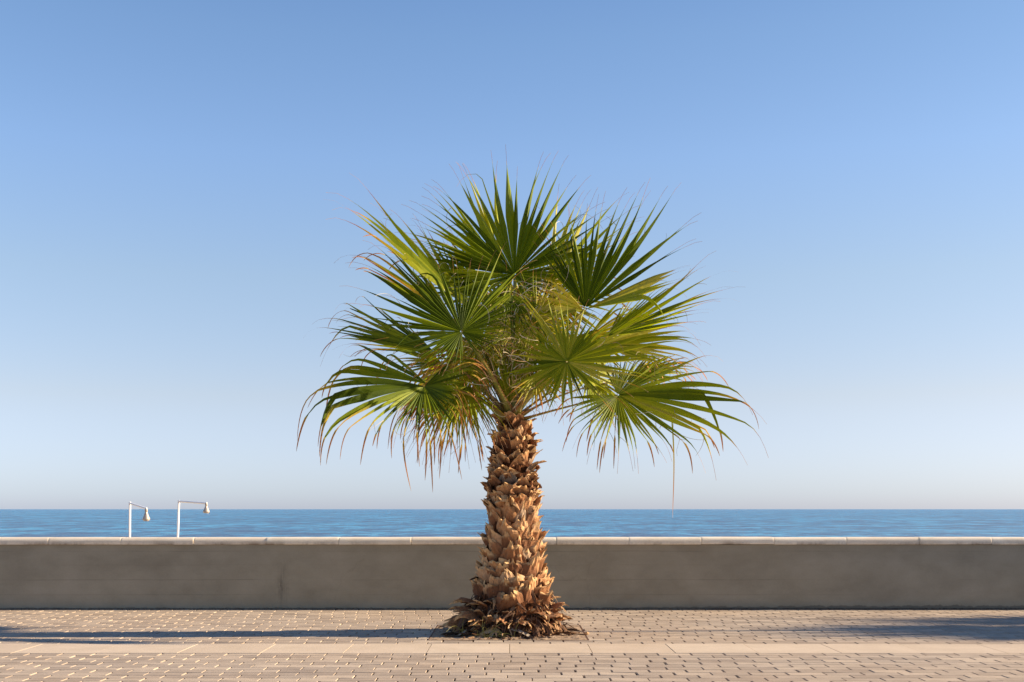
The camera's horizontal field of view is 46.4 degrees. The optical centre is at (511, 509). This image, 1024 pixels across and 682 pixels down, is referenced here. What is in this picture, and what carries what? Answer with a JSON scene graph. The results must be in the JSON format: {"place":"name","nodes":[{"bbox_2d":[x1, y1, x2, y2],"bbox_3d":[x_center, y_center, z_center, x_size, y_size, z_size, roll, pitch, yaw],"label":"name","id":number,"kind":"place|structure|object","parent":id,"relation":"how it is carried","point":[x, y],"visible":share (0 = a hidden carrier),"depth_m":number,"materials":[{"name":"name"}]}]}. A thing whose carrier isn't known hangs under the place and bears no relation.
{"place":"outdoors","nodes":[
{"label":"outdoors","id":0,"kind":"place"},
{"bbox_2d":[0,609,1023,681],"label":"pavement","id":1,"kind":"structure","parent":0,"point":[341,626],"depth_m":15.56,"materials":[{"name":"beige stone"}]},
{"bbox_2d":[0,608,1023,609],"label":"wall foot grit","id":2,"kind":"structure","parent":1,"relation":"on","point":[643,608],"depth_m":20.81,"materials":[{"name":"beige gravel"}]},
{"bbox_2d":[0,509,1023,536],"bbox_3d":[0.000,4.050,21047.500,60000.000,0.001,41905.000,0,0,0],"label":"sea","id":3,"kind":"structure","parent":0,"point":[554,522],"depth_m":361.27,"materials":[{"name":"liquid"}]},
{"bbox_2d":[0,0,1023,508],"label":"sky","id":4,"kind":"structure","parent":0,"point":[170,244],"materials":[{"name":"blue"}]},
{"bbox_2d":[254,610,805,680],"bbox_3d":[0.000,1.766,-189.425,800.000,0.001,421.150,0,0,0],"label":"ground","id":5,"kind":"structure","parent":0,"point":[511,657],"depth_m":13.58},
{"bbox_2d":[429,625,586,639],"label":"soil","id":6,"kind":"structure","parent":5,"relation":"on","point":[436,635],"depth_m":16.23,"materials":[{"name":"brown soil"}]},
{"bbox_2d":[446,616,477,635],"bbox_3d":[-0.708,1.599,16.247,0.481,0.286,0.386,0,0,-17],"label":"grass tuft","id":7,"kind":"object","parent":6,"relation":"on","point":[461,629],"visible":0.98,"depth_m":16.35,"materials":[{"name":"plant"}]},
{"bbox_2d":[475,620,509,637],"bbox_3d":[-0.285,1.604,16.084,0.459,0.278,0.374,0,0,25],"label":"grass tuft","id":8,"kind":"object","parent":6,"relation":"on","point":[486,629],"visible":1,"depth_m":16.16,"materials":[{"name":"plant"}]},
{"bbox_2d":[480,621,521,637],"bbox_3d":[-0.098,1.634,16.111,0.674,0.280,0.123,0,0,12],"label":"grass tuft","id":9,"kind":"object","parent":6,"relation":"on","point":[501,632],"visible":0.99,"depth_m":16.12,"materials":[{"name":"plant"}]},
{"bbox_2d":[438,573,586,639],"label":"dry leaf litter","id":10,"kind":"object","parent":6,"relation":"on","point":[548,627],"visible":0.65,"depth_m":16.39,"materials":[{"name":"brown plant"}]},
{"bbox_2d":[296,144,767,635],"bbox_3d":[0.234,-1.806,17.421,6.530,7.200,4.324,0,0,0],"label":"fan palm","id":11,"kind":"object","parent":6,"relation":"on","point":[518,335],"visible":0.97,"depth_m":16.67,"materials":[{"name":"green plant"}]},
{"bbox_2d":[428,625,587,640],"bbox_3d":[-0.050,1.754,16.988,2.140,0.019,2.125,0,0,0],"label":"pit edging","id":12,"kind":"object","parent":5,"relation":"on","point":[502,640],"visible":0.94,"depth_m":15.93,"materials":[{"name":"metal"}]},
{"bbox_2d":[0,537,1023,609],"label":"promenade wall","id":13,"kind":"structure","parent":5,"relation":"on","point":[189,573],"depth_m":20.85,"materials":[{"name":"concrete"}]},
{"bbox_2d":[0,644,1023,654],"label":"path edging band","id":14,"kind":"object","parent":5,"relation":"on","point":[558,649],"visible":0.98,"depth_m":14.98,"materials":[{"name":"concrete"}]},
{"bbox_3d":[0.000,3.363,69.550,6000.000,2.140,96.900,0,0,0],"label":"beach","id":15,"kind":"structure","parent":0,"visible":0},
{"bbox_2d":[129,502,149,536],"bbox_3d":[-8.105,1.159,25.884,0.752,2.633,0.256,0,0,28],"label":"beach shower","id":16,"kind":"object","parent":15,"relation":"on","point":[146,516],"visible":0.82,"depth_m":25.88,"materials":[{"name":"white paint"}]},
{"bbox_2d":[177,500,209,536],"bbox_3d":[-7.366,1.153,27.333,1.029,2.719,0.254,0,0,26],"label":"beach shower","id":17,"kind":"object","parent":15,"relation":"on","point":[206,510],"visible":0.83,"depth_m":27.42,"materials":[{"name":"white paint"}]}
]}

